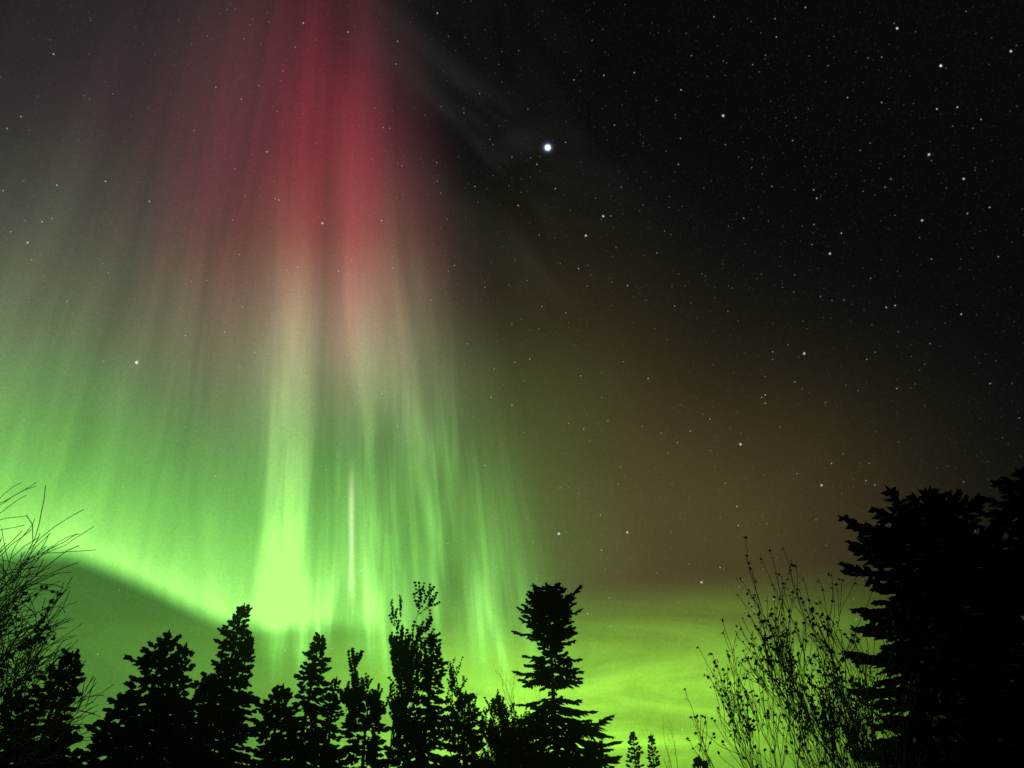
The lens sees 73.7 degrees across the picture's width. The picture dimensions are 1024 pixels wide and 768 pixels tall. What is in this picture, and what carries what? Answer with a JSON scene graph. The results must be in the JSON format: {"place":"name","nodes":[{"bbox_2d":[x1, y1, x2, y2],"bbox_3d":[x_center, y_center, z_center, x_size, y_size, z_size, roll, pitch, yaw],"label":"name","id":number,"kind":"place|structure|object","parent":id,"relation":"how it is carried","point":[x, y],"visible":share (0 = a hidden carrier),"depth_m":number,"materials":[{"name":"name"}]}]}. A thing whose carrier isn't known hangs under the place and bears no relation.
{"place":"outdoors","nodes":[
{"label":"outdoors","id":0,"kind":"place"},
{"bbox_2d":[0,0,1023,767],"label":"sky","id":1,"kind":"structure","parent":0,"point":[313,312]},
{"bbox_3d":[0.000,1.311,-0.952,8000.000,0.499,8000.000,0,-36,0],"label":"forest ground","id":2,"kind":"structure","parent":0,"visible":0},
{"bbox_2d":[0,691,46,767],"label":"spruce tree","id":3,"kind":"object","parent":2,"relation":"on","point":[6,720],"visible":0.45,"depth_m":9.02,"materials":[{"name":"black plant"}]},
{"bbox_2d":[0,585,62,697],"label":"tree","id":4,"kind":"object","parent":2,"relation":"on","point":[51,601],"visible":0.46,"depth_m":6.13,"materials":[{"name":"black plant"}]},
{"bbox_2d":[2,648,86,767],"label":"spruce tree","id":5,"kind":"object","parent":2,"relation":"on","point":[74,662],"visible":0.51,"depth_m":12.55,"materials":[{"name":"black plant"}]},
{"bbox_2d":[8,725,95,767],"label":"spruce tree","id":6,"kind":"object","parent":2,"relation":"on","point":[66,762],"visible":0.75,"depth_m":7.59,"materials":[{"name":"black plant"}]},
{"bbox_2d":[0,482,113,767],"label":"bare tree","id":7,"kind":"object","parent":2,"relation":"on","point":[15,672],"visible":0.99,"depth_m":5.70,"materials":[{"name":"black plant"}]},
{"bbox_2d":[77,692,151,767],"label":"spruce tree","id":8,"kind":"object","parent":2,"relation":"on","point":[102,742],"visible":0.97,"depth_m":9.88,"materials":[{"name":"black plant"}]},
{"bbox_2d":[85,629,185,767],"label":"spruce tree","id":9,"kind":"object","parent":2,"relation":"on","point":[157,660],"visible":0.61,"depth_m":12.49,"materials":[{"name":"black plant"}]},
{"bbox_2d":[124,642,201,765],"bbox_3d":[-6.882,7.681,12.457,2.857,5.722,2.515,18,-40,-23],"label":"spruce tree","id":10,"kind":"object","parent":2,"relation":"on","point":[183,680],"visible":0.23,"depth_m":13.54,"materials":[{"name":"black plant"}]},
{"bbox_2d":[130,671,261,767],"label":"spruce tree","id":11,"kind":"object","parent":2,"relation":"on","point":[186,708],"visible":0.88,"depth_m":10.81,"materials":[{"name":"black plant"}]},
{"bbox_2d":[188,602,260,767],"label":"spruce tree","id":12,"kind":"object","parent":2,"relation":"on","point":[229,724],"visible":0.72,"depth_m":15.66,"materials":[{"name":"black plant"}]},
{"bbox_2d":[208,635,256,767],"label":"spruce tree","id":13,"kind":"object","parent":2,"relation":"on","point":[243,726],"visible":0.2,"depth_m":17.34,"materials":[{"name":"black plant"}]},
{"bbox_2d":[240,683,304,767],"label":"spruce tree","id":14,"kind":"object","parent":2,"relation":"on","point":[276,740],"visible":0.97,"depth_m":11.09,"materials":[{"name":"black plant"}]},
{"bbox_2d":[267,632,343,767],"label":"spruce tree","id":15,"kind":"object","parent":2,"relation":"on","point":[309,708],"visible":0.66,"depth_m":15.18,"materials":[{"name":"black plant"}]},
{"bbox_2d":[296,725,352,767],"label":"spruce tree","id":16,"kind":"object","parent":2,"relation":"on","point":[331,757],"visible":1,"depth_m":9.03,"materials":[{"name":"black plant"}]},
{"bbox_2d":[317,676,344,751],"bbox_3d":[-5.366,11.811,19.096,1.453,6.844,1.476,0,-36,0],"label":"spruce tree","id":17,"kind":"object","parent":2,"relation":"on","point":[335,700],"visible":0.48,"depth_m":20.36,"materials":[{"name":"black plant"}]},
{"bbox_2d":[334,690,392,767],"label":"spruce tree","id":18,"kind":"object","parent":2,"relation":"on","point":[370,755],"visible":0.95,"depth_m":11.40,"materials":[{"name":"black plant"}]},
{"bbox_2d":[338,581,439,767],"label":"aspen tree","id":19,"kind":"object","parent":2,"relation":"on","point":[407,662],"visible":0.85,"depth_m":18.38,"materials":[{"name":"black plant"}]},
{"bbox_2d":[379,713,426,767],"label":"spruce tree","id":20,"kind":"object","parent":2,"relation":"on","point":[406,728],"visible":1,"depth_m":9.66,"materials":[{"name":"black plant"}]},
{"bbox_2d":[390,632,451,767],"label":"spruce tree","id":21,"kind":"object","parent":2,"relation":"on","point":[431,722],"visible":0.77,"depth_m":16.36,"materials":[{"name":"black plant"}]},
{"bbox_2d":[436,690,489,767],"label":"spruce tree","id":22,"kind":"object","parent":2,"relation":"on","point":[472,738],"visible":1,"depth_m":12.44,"materials":[{"name":"black plant"}]},
{"bbox_2d":[415,656,545,767],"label":"aspen tree","id":23,"kind":"object","parent":2,"relation":"on","point":[498,745],"visible":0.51,"depth_m":17.71,"materials":[{"name":"black plant"}]},
{"bbox_2d":[495,666,540,717],"bbox_3d":[0.349,12.761,21.691,1.897,8.260,1.200,-13,-38,17],"label":"bare tree","id":24,"kind":"object","parent":2,"relation":"on","point":[512,690],"visible":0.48,"depth_m":23.22,"materials":[{"name":"black plant"}]},
{"bbox_2d":[503,724,553,767],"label":"spruce tree","id":25,"kind":"object","parent":2,"relation":"on","point":[527,746],"visible":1,"depth_m":10.59,"materials":[{"name":"black plant"}]},
{"bbox_2d":[509,582,623,767],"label":"spruce tree","id":26,"kind":"object","parent":2,"relation":"on","point":[551,603],"visible":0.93,"depth_m":20.38,"materials":[{"name":"black plant"}]},
{"bbox_2d":[580,739,614,767],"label":"spruce tree","id":27,"kind":"object","parent":2,"relation":"on","point":[596,760],"visible":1,"depth_m":13.16,"materials":[{"name":"black plant"}]},
{"bbox_2d":[625,731,644,767],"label":"spruce tree","id":28,"kind":"object","parent":2,"relation":"on","point":[632,736],"visible":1,"depth_m":26.23,"materials":[{"name":"black plant"}]},
{"bbox_2d":[646,733,660,767],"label":"spruce tree","id":29,"kind":"object","parent":2,"relation":"on","point":[651,739],"visible":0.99,"depth_m":27.02,"materials":[{"name":"black plant"}]},
{"bbox_2d":[648,713,677,767],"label":"bare tree","id":30,"kind":"object","parent":2,"relation":"on","point":[667,751],"visible":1,"depth_m":22.41,"materials":[{"name":"black plant"}]},
{"bbox_2d":[692,755,708,767],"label":"spruce tree","id":31,"kind":"object","parent":2,"relation":"on","point":[698,761],"visible":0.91,"depth_m":14.51,"materials":[{"name":"black plant"}]},
{"bbox_2d":[684,536,926,767],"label":"shrub","id":32,"kind":"object","parent":2,"relation":"on","point":[853,736],"visible":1,"depth_m":5.09,"materials":[{"name":"black plant"}]},
{"bbox_2d":[837,485,1023,767],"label":"spruce tree","id":33,"kind":"object","parent":2,"relation":"on","point":[933,547],"visible":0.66,"depth_m":9.31,"materials":[{"name":"black plant"}]},
{"bbox_2d":[849,600,1023,767],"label":"spruce tree","id":34,"kind":"object","parent":2,"relation":"on","point":[990,746],"visible":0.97,"depth_m":6.92,"materials":[{"name":"black plant"}]},
{"bbox_2d":[974,466,1023,644],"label":"spruce tree","id":35,"kind":"object","parent":2,"relation":"on","point":[1014,502],"visible":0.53,"depth_m":10.41,"materials":[{"name":"black plant"}]}
]}

